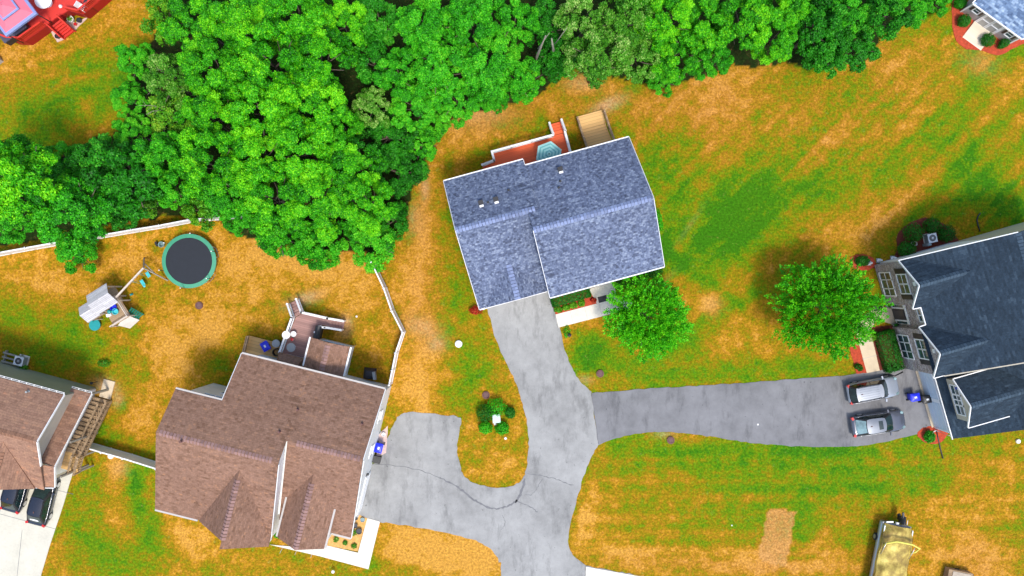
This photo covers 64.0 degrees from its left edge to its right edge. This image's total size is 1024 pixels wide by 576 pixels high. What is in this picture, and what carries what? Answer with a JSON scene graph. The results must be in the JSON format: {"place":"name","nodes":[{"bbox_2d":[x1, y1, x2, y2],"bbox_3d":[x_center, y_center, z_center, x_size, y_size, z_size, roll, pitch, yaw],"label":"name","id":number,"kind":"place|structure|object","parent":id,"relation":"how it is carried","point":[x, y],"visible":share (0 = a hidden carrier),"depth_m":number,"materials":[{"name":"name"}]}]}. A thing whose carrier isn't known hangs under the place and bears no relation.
{"place":"outdoors","nodes":[
{"label":"outdoors","id":0,"kind":"place"},
{"bbox_2d":[0,473,72,575],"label":"concrete driveway","id":1,"kind":"structure","parent":0,"point":[35,542],"depth_m":71.95,"materials":[{"name":"concrete"}]},
{"bbox_2d":[0,489,28,513],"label":"car","id":2,"kind":"object","parent":1,"relation":"on","point":[13,500],"visible":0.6,"depth_m":70.73,"materials":[{"name":"black paint"}]},
{"bbox_2d":[25,478,60,527],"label":"car","id":3,"kind":"object","parent":1,"relation":"on","point":[39,512],"visible":0.82,"depth_m":70.82,"materials":[{"name":"black paint"}]},
{"bbox_2d":[79,258,168,330],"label":"play tower","id":4,"kind":"structure","parent":0,"point":[102,300],"depth_m":69.86,"materials":[{"name":"silver metal"}]},
{"bbox_2d":[359,291,636,575],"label":"driveway","id":5,"kind":"structure","parent":0,"point":[558,408],"depth_m":71.97,"materials":[{"name":"concrete"}]},
{"bbox_2d":[0,0,1023,575],"bbox_3d":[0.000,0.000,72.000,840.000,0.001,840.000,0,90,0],"label":"ground","id":6,"kind":"structure","parent":0,"point":[756,174],"depth_m":72.00,"materials":[{"name":"plant"}]},
{"bbox_2d":[0,199,38,244],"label":"broadleaf tree","id":7,"kind":"object","parent":6,"relation":"on","point":[16,235],"visible":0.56,"depth_m":66.69,"materials":[{"name":"green plant"}]},
{"bbox_2d":[0,133,70,224],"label":"broadleaf tree","id":8,"kind":"object","parent":6,"relation":"on","point":[14,187],"visible":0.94,"depth_m":61.29,"materials":[{"name":"green plant"}]},
{"bbox_2d":[0,362,108,489],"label":"house","id":9,"kind":"structure","parent":6,"relation":"on","point":[41,415],"depth_m":65.40,"materials":[{"name":"brown"}]},
{"bbox_2d":[0,0,111,44],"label":"deck","id":10,"kind":"structure","parent":6,"relation":"on","point":[40,28],"depth_m":70.75,"materials":[{"name":"red paint"}]},
{"bbox_2d":[0,0,51,43],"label":"roof","id":11,"kind":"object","parent":10,"relation":"on","point":[15,15],"visible":1,"depth_m":68.09,"materials":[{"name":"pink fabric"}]},
{"bbox_2d":[23,173,114,260],"bbox_3d":[-34.438,-6.107,66.779,5.954,10.448,6.385,42,90,0],"label":"broadleaf tree","id":12,"kind":"object","parent":6,"relation":"on","point":[74,199],"visible":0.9,"depth_m":63.09,"materials":[{"name":"green plant"}]},
{"bbox_2d":[54,228,97,274],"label":"bushy tree","id":13,"kind":"object","parent":6,"relation":"on","point":[90,254],"visible":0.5,"depth_m":69.87,"materials":[{"name":"green plant"}]},
{"bbox_2d":[61,379,114,475],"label":"wooden stair","id":14,"kind":"object","parent":6,"relation":"on","point":[91,421],"visible":0.98,"depth_m":70.23,"materials":[{"name":"beige wood"}]},
{"bbox_2d":[65,132,126,186],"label":"broadleaf tree","id":15,"kind":"object","parent":6,"relation":"on","point":[79,155],"visible":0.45,"depth_m":66.39,"materials":[{"name":"green plant"}]},
{"bbox_2d":[0,216,241,255],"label":"vinyl fence","id":16,"kind":"object","parent":6,"relation":"on","point":[113,234],"visible":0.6,"depth_m":70.91,"materials":[{"name":"plastic"}]},
{"bbox_2d":[89,442,155,469],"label":"vinyl fence","id":17,"kind":"object","parent":6,"relation":"on","point":[130,457],"visible":0.63,"depth_m":70.97,"materials":[{"name":"plastic"}]},
{"bbox_2d":[79,141,175,220],"bbox_3d":[-30.060,-8.908,67.168,7.138,9.675,6.389,-36,90,0],"label":"broadleaf tree","id":18,"kind":"object","parent":6,"relation":"on","point":[119,181],"visible":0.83,"depth_m":63.80,"materials":[{"name":"green plant"}]},
{"bbox_2d":[110,81,148,117],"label":"broadleaf tree","id":19,"kind":"object","parent":6,"relation":"on","point":[125,90],"visible":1,"depth_m":67.99,"materials":[{"name":"green plant"}]},
{"bbox_2d":[111,113,151,144],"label":"broadleaf tree","id":20,"kind":"object","parent":6,"relation":"on","point":[124,133],"visible":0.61,"depth_m":67.54,"materials":[{"name":"green plant"}]},
{"bbox_2d":[113,42,154,80],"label":"broadleaf tree","id":21,"kind":"object","parent":6,"relation":"on","point":[138,56],"visible":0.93,"depth_m":66.81,"materials":[{"name":"green plant"}]},
{"bbox_2d":[132,130,185,185],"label":"broadleaf tree","id":22,"kind":"object","parent":6,"relation":"on","point":[164,142],"visible":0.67,"depth_m":63.96,"materials":[{"name":"green plant"}]},
{"bbox_2d":[139,0,191,46],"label":"broadleaf tree","id":23,"kind":"object","parent":6,"relation":"on","point":[156,17],"visible":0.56,"depth_m":66.16,"materials":[{"name":"green plant"}]},
{"bbox_2d":[139,93,192,137],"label":"broadleaf tree","id":24,"kind":"object","parent":6,"relation":"on","point":[158,126],"visible":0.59,"depth_m":66.80,"materials":[{"name":"green plant"}]},
{"bbox_2d":[141,52,195,111],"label":"broadleaf tree","id":25,"kind":"object","parent":6,"relation":"on","point":[154,79],"visible":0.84,"depth_m":65.12,"materials":[{"name":"green plant"}]},
{"bbox_2d":[152,162,194,209],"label":"broadleaf tree","id":26,"kind":"object","parent":6,"relation":"on","point":[170,196],"visible":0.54,"depth_m":65.19,"materials":[{"name":"green plant"}]},
{"bbox_2d":[158,233,218,288],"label":"trampoline","id":27,"kind":"object","parent":6,"relation":"on","point":[189,260],"visible":1,"depth_m":71.11,"materials":[{"name":"fabric"}]},
{"bbox_2d":[155,0,229,52],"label":"broadleaf tree","id":28,"kind":"object","parent":6,"relation":"on","point":[169,29],"visible":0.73,"depth_m":64.84,"materials":[{"name":"green plant"}]},
{"bbox_2d":[180,196,223,232],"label":"broadleaf tree","id":29,"kind":"object","parent":6,"relation":"on","point":[190,215],"visible":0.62,"depth_m":66.49,"materials":[{"name":"green plant"}]},
{"bbox_2d":[168,126,252,200],"bbox_3d":[-23.581,-9.780,66.583,6.055,10.840,5.410,-13,90,0],"label":"broadleaf tree","id":30,"kind":"object","parent":6,"relation":"on","point":[192,170],"visible":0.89,"depth_m":62.49,"materials":[{"name":"green plant"}]},
{"bbox_2d":[176,37,251,104],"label":"broadleaf tree","id":31,"kind":"object","parent":6,"relation":"on","point":[191,63],"visible":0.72,"depth_m":63.16,"materials":[{"name":"green plant"}]},
{"bbox_2d":[173,80,255,150],"bbox_3d":[-23.906,-13.348,66.810,6.218,10.384,4.761,-45,90,0],"label":"broadleaf tree","id":32,"kind":"object","parent":6,"relation":"on","point":[205,106],"visible":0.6,"depth_m":63.06,"materials":[{"name":"green plant"}]},
{"bbox_2d":[202,169,244,220],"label":"broadleaf tree","id":33,"kind":"object","parent":6,"relation":"on","point":[223,204],"visible":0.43,"depth_m":65.78,"materials":[{"name":"green plant"}]},
{"bbox_2d":[222,197,257,237],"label":"broadleaf tree","id":34,"kind":"object","parent":6,"relation":"on","point":[235,229],"visible":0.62,"depth_m":67.03,"materials":[{"name":"green plant"}]},
{"bbox_2d":[210,0,284,56],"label":"broadleaf tree","id":35,"kind":"object","parent":6,"relation":"on","point":[254,14],"visible":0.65,"depth_m":64.31,"materials":[{"name":"green plant"}]},
{"bbox_2d":[218,77,296,142],"bbox_3d":[-19.770,-14.041,66.470,5.763,11.065,5.778,36,90,0],"label":"broadleaf tree","id":36,"kind":"object","parent":6,"relation":"on","point":[237,111],"visible":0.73,"depth_m":62.54,"materials":[{"name":"green plant"}]},
{"bbox_2d":[221,123,296,197],"bbox_3d":[-20.232,-10.052,66.776,5.212,10.452,6.808,12,90,0],"label":"broadleaf tree","id":37,"kind":"object","parent":6,"relation":"on","point":[248,141],"visible":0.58,"depth_m":62.96,"materials":[{"name":"green plant"}]},
{"bbox_2d":[232,160,297,236],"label":"broadleaf tree","id":38,"kind":"object","parent":6,"relation":"on","point":[259,203],"visible":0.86,"depth_m":63.24,"materials":[{"name":"green plant"}]},
{"bbox_2d":[225,18,314,104],"bbox_3d":[-18.634,-17.559,66.102,6.614,11.802,5.909,-20,90,0],"label":"broadleaf tree","id":39,"kind":"object","parent":6,"relation":"on","point":[254,51],"visible":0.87,"depth_m":61.58,"materials":[{"name":"green plant"}]},
{"bbox_2d":[155,337,390,549],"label":"house","id":40,"kind":"structure","parent":6,"relation":"on","point":[261,450],"depth_m":64.74,"materials":[{"name":"brown"}]},
{"bbox_2d":[249,212,303,259],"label":"bushy tree","id":41,"kind":"object","parent":6,"relation":"on","point":[269,245],"visible":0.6,"depth_m":69.13,"materials":[{"name":"green plant"}]},
{"bbox_2d":[258,0,337,54],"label":"broadleaf tree","id":42,"kind":"object","parent":6,"relation":"on","point":[275,10],"visible":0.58,"depth_m":62.51,"materials":[{"name":"green plant"}]},
{"bbox_2d":[274,114,335,186],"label":"broadleaf tree","id":43,"kind":"object","parent":6,"relation":"on","point":[286,140],"visible":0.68,"depth_m":63.14,"materials":[{"name":"green plant"}]},
{"bbox_2d":[278,298,345,357],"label":"deck","id":44,"kind":"structure","parent":6,"relation":"on","point":[304,325],"depth_m":71.10,"materials":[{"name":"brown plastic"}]},
{"bbox_2d":[281,71,347,144],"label":"broadleaf tree","id":45,"kind":"object","parent":6,"relation":"on","point":[297,93],"visible":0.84,"depth_m":63.15,"materials":[{"name":"green plant"}]},
{"bbox_2d":[285,168,348,243],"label":"broadleaf tree","id":46,"kind":"object","parent":6,"relation":"on","point":[330,205],"visible":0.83,"depth_m":64.04,"materials":[{"name":"green plant"}]},
{"bbox_2d":[279,18,358,100],"bbox_3d":[-15.417,-17.819,66.532,4.874,10.942,6.366,35,90,0],"label":"broadleaf tree","id":47,"kind":"object","parent":6,"relation":"on","point":[315,44],"visible":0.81,"depth_m":63.01,"materials":[{"name":"green plant"}]},
{"bbox_2d":[297,209,349,271],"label":"bushy tree","id":48,"kind":"object","parent":6,"relation":"on","point":[308,236],"visible":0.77,"depth_m":69.01,"materials":[{"name":"green plant"}]},
{"bbox_2d":[273,518,379,568],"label":"corner walk","id":49,"kind":"structure","parent":6,"relation":"on","point":[362,560],"depth_m":71.93,"materials":[{"name":"concrete"}]},
{"bbox_2d":[323,0,367,53],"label":"broadleaf tree","id":50,"kind":"object","parent":6,"relation":"on","point":[342,10],"visible":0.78,"depth_m":65.36,"materials":[{"name":"green plant"}]},
{"bbox_2d":[329,106,364,145],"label":"broadleaf tree","id":51,"kind":"object","parent":6,"relation":"on","point":[351,119],"visible":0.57,"depth_m":65.76,"materials":[{"name":"green plant"}]},
{"bbox_2d":[317,134,387,202],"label":"broadleaf tree","id":52,"kind":"object","parent":6,"relation":"on","point":[348,158],"visible":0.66,"depth_m":64.59,"materials":[{"name":"green plant"}]},
{"bbox_2d":[340,170,399,236],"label":"broadleaf tree","id":53,"kind":"object","parent":6,"relation":"on","point":[354,215],"visible":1,"depth_m":63.61,"materials":[{"name":"green plant"}]},
{"bbox_2d":[350,85,391,128],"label":"broadleaf tree","id":54,"kind":"object","parent":6,"relation":"on","point":[368,96],"visible":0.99,"depth_m":67.00,"materials":[{"name":"green plant"}]},
{"bbox_2d":[348,209,395,273],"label":"bushy tree","id":55,"kind":"object","parent":6,"relation":"on","point":[386,242],"visible":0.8,"depth_m":69.55,"materials":[{"name":"green plant"}]},
{"bbox_2d":[354,41,400,85],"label":"broadleaf tree","id":56,"kind":"object","parent":6,"relation":"on","point":[364,75],"visible":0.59,"depth_m":66.06,"materials":[{"name":"green plant"}]},
{"bbox_2d":[357,0,399,53],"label":"broadleaf tree","id":57,"kind":"object","parent":6,"relation":"on","point":[378,29],"visible":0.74,"depth_m":66.24,"materials":[{"name":"green plant"}]},
{"bbox_2d":[355,109,419,168],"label":"bushy tree","id":58,"kind":"object","parent":6,"relation":"on","point":[388,150],"visible":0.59,"depth_m":69.37,"materials":[{"name":"green plant"}]},
{"bbox_2d":[370,261,405,385],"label":"vinyl fence","id":59,"kind":"object","parent":6,"relation":"on","point":[390,303],"visible":0.98,"depth_m":70.80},
{"bbox_2d":[380,201,408,240],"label":"bushy tree","id":60,"kind":"object","parent":6,"relation":"on","point":[399,225],"visible":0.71,"depth_m":69.75,"materials":[{"name":"green plant"}]},
{"bbox_2d":[371,47,418,97],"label":"broadleaf tree","id":61,"kind":"object","parent":6,"relation":"on","point":[391,61],"visible":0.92,"depth_m":65.44,"materials":[{"name":"green plant"}]},
{"bbox_2d":[371,147,430,199],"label":"bushy tree","id":62,"kind":"object","parent":6,"relation":"on","point":[421,171],"visible":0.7,"depth_m":69.47,"materials":[{"name":"green plant"}]},
{"bbox_2d":[388,83,435,132],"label":"broadleaf tree","id":63,"kind":"object","parent":6,"relation":"on","point":[424,104],"visible":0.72,"depth_m":66.81,"materials":[{"name":"green plant"}]},
{"bbox_2d":[404,128,440,164],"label":"bushy tree","id":64,"kind":"object","parent":6,"relation":"on","point":[425,148],"visible":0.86,"depth_m":70.28,"materials":[{"name":"green plant"}]},
{"bbox_2d":[394,0,457,58],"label":"broadleaf tree","id":65,"kind":"object","parent":6,"relation":"on","point":[409,29],"visible":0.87,"depth_m":63.66,"materials":[{"name":"green plant"}]},
{"bbox_2d":[409,38,467,103],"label":"broadleaf tree","id":66,"kind":"object","parent":6,"relation":"on","point":[437,55],"visible":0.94,"depth_m":64.53,"materials":[{"name":"green plant"}]},
{"bbox_2d":[433,78,480,129],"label":"broadleaf tree","id":67,"kind":"object","parent":6,"relation":"on","point":[460,92],"visible":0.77,"depth_m":66.80,"materials":[{"name":"green plant"}]},
{"bbox_2d":[437,0,502,54],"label":"broadleaf tree","id":68,"kind":"object","parent":6,"relation":"on","point":[475,11],"visible":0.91,"depth_m":63.93,"materials":[{"name":"green plant"}]},
{"bbox_2d":[457,30,520,101],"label":"broadleaf tree","id":69,"kind":"object","parent":6,"relation":"on","point":[483,77],"visible":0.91,"depth_m":64.71,"materials":[{"name":"green plant"}]},
{"bbox_2d":[491,0,540,51],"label":"broadleaf tree","id":70,"kind":"object","parent":6,"relation":"on","point":[516,9],"visible":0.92,"depth_m":65.08,"materials":[{"name":"green plant"}]},
{"bbox_2d":[505,56,545,104],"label":"broadleaf tree","id":71,"kind":"object","parent":6,"relation":"on","point":[520,86],"visible":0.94,"depth_m":65.49,"materials":[{"name":"green plant"}]},
{"bbox_2d":[481,119,571,168],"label":"deck","id":72,"kind":"structure","parent":6,"relation":"on","point":[526,151],"depth_m":71.16,"materials":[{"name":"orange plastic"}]},
{"bbox_2d":[521,0,565,49],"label":"broadleaf tree","id":73,"kind":"object","parent":6,"relation":"on","point":[542,6],"visible":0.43,"depth_m":67.51,"materials":[{"name":"green plant"}]},
{"bbox_2d":[443,136,664,309],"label":"house","id":74,"kind":"structure","parent":6,"relation":"on","point":[569,222],"depth_m":65.18,"materials":[{"name":"grey"}]},
{"bbox_2d":[535,35,580,83],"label":"broadleaf tree","id":75,"kind":"object","parent":6,"relation":"on","point":[553,68],"visible":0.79,"depth_m":67.44,"materials":[{"name":"green plant"}]},
{"bbox_2d":[552,0,607,59],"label":"broadleaf tree","id":76,"kind":"object","parent":6,"relation":"on","point":[562,22],"visible":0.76,"depth_m":64.39,"materials":[{"name":"green plant"}]},
{"bbox_2d":[556,297,631,326],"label":"front walk","id":77,"kind":"structure","parent":6,"relation":"on","point":[579,314],"depth_m":71.93,"materials":[{"name":"concrete"}]},
{"bbox_2d":[576,109,614,147],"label":"timber stairs","id":78,"kind":"structure","parent":6,"relation":"on","point":[593,128],"depth_m":71.41,"materials":[{"name":"brown wood"}]},
{"bbox_2d":[563,25,631,89],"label":"broadleaf tree","id":79,"kind":"object","parent":6,"relation":"on","point":[587,61],"visible":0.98,"depth_m":63.35,"materials":[{"name":"green plant"}]},
{"bbox_2d":[597,0,653,49],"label":"broadleaf tree","id":80,"kind":"object","parent":6,"relation":"on","point":[620,20],"visible":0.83,"depth_m":63.15,"materials":[{"name":"green plant"}]},
{"bbox_2d":[608,36,667,84],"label":"broadleaf tree","id":81,"kind":"object","parent":6,"relation":"on","point":[641,54],"visible":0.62,"depth_m":65.56,"materials":[{"name":"green plant"}]},
{"bbox_2d":[602,273,694,363],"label":"yard tree","id":82,"kind":"object","parent":6,"relation":"on","point":[659,334],"visible":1,"depth_m":67.48,"materials":[{"name":"green plant"}]},
{"bbox_2d":[629,0,699,50],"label":"broadleaf tree","id":83,"kind":"object","parent":6,"relation":"on","point":[664,27],"visible":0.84,"depth_m":63.45,"materials":[{"name":"green plant"}]},
{"bbox_2d":[648,27,704,82],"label":"broadleaf tree","id":84,"kind":"object","parent":6,"relation":"on","point":[670,50],"visible":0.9,"depth_m":65.24,"materials":[{"name":"green plant"}]},
{"bbox_2d":[680,0,735,60],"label":"broadleaf tree","id":85,"kind":"object","parent":6,"relation":"on","point":[704,32],"visible":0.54,"depth_m":64.30,"materials":[{"name":"green plant"}]},
{"bbox_2d":[692,40,734,81],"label":"broadleaf tree","id":86,"kind":"object","parent":6,"relation":"on","point":[726,63],"visible":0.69,"depth_m":66.24,"materials":[{"name":"green plant"}]},
{"bbox_2d":[705,0,781,50],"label":"broadleaf tree","id":87,"kind":"object","parent":6,"relation":"on","point":[755,14],"visible":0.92,"depth_m":63.36,"materials":[{"name":"green plant"}]},
{"bbox_2d":[746,6,798,65],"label":"broadleaf tree","id":88,"kind":"object","parent":6,"relation":"on","point":[787,38],"visible":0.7,"depth_m":65.21,"materials":[{"name":"green plant"}]},
{"bbox_2d":[765,0,815,30],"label":"broadleaf tree","id":89,"kind":"object","parent":6,"relation":"on","point":[802,7],"visible":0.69,"depth_m":65.12,"materials":[{"name":"green plant"}]},
{"bbox_2d":[793,0,848,56],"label":"broadleaf tree","id":90,"kind":"object","parent":6,"relation":"on","point":[817,17],"visible":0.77,"depth_m":65.75,"materials":[{"name":"green plant"}]},
{"bbox_2d":[801,30,848,78],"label":"broadleaf tree","id":91,"kind":"object","parent":6,"relation":"on","point":[820,60],"visible":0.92,"depth_m":66.93,"materials":[{"name":"green plant"}]},
{"bbox_2d":[764,252,893,363],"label":"yard tree","id":92,"kind":"object","parent":6,"relation":"on","point":[845,324],"visible":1,"depth_m":66.73,"materials":[{"name":"green plant"}]},
{"bbox_2d":[823,0,875,37],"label":"broadleaf tree","id":93,"kind":"object","parent":6,"relation":"on","point":[855,14],"visible":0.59,"depth_m":66.46,"materials":[{"name":"green plant"}]},
{"bbox_2d":[830,20,881,72],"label":"broadleaf tree","id":94,"kind":"object","parent":6,"relation":"on","point":[863,47],"visible":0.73,"depth_m":67.33,"materials":[{"name":"green plant"}]},
{"bbox_2d":[859,307,894,372],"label":"entry walk","id":95,"kind":"structure","parent":6,"relation":"on","point":[870,362],"depth_m":71.93,"materials":[{"name":"beige concrete"}]},
{"bbox_2d":[855,0,914,41],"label":"broadleaf tree","id":96,"kind":"object","parent":6,"relation":"on","point":[880,9],"visible":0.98,"depth_m":65.81,"materials":[{"name":"green plant"}]},
{"bbox_2d":[871,325,902,369],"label":"mulch bed","id":97,"kind":"object","parent":6,"relation":"on","point":[878,328],"visible":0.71,"depth_m":71.95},
{"bbox_2d":[875,329,905,372],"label":"box hedge","id":98,"kind":"object","parent":97,"relation":"on","point":[898,357],"visible":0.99,"depth_m":70.95,"materials":[{"name":"green plant"}]},
{"bbox_2d":[873,217,958,268],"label":"mulch bed","id":99,"kind":"object","parent":6,"relation":"on","point":[900,239],"visible":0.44,"depth_m":71.95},
{"bbox_2d":[875,222,1023,439],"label":"house","id":100,"kind":"structure","parent":6,"relation":"on","point":[957,307],"depth_m":65.26,"materials":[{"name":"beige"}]},
{"bbox_2d":[951,0,1023,54],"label":"mulch bed","id":101,"kind":"object","parent":6,"relation":"on","point":[959,32],"visible":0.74,"depth_m":71.95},
{"bbox_2d":[960,0,1023,50],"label":"house","id":102,"kind":"structure","parent":6,"relation":"on","point":[1001,19],"depth_m":69.64,"materials":[{"name":"grey"}]},
{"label":"boat trailer","id":103,"kind":"object","parent":6,"relation":"on","visible":0},
{"bbox_2d":[869,512,920,575],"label":"pontoon boat","id":104,"kind":"object","parent":103,"relation":"on","point":[892,553],"visible":1,"depth_m":70.17,"materials":[{"name":"metal"}]},
{"bbox_2d":[592,367,930,446],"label":"side driveway","id":105,"kind":"structure","parent":0,"point":[815,412],"depth_m":71.95,"materials":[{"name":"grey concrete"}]},
{"bbox_2d":[846,375,898,404],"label":"car","id":106,"kind":"object","parent":105,"relation":"on","point":[879,388],"visible":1,"depth_m":70.71,"materials":[{"name":"silver metal"}]},
{"bbox_2d":[850,409,904,437],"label":"car","id":107,"kind":"object","parent":105,"relation":"on","point":[881,422],"visible":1,"depth_m":71.00,"materials":[{"name":"grey metal"}]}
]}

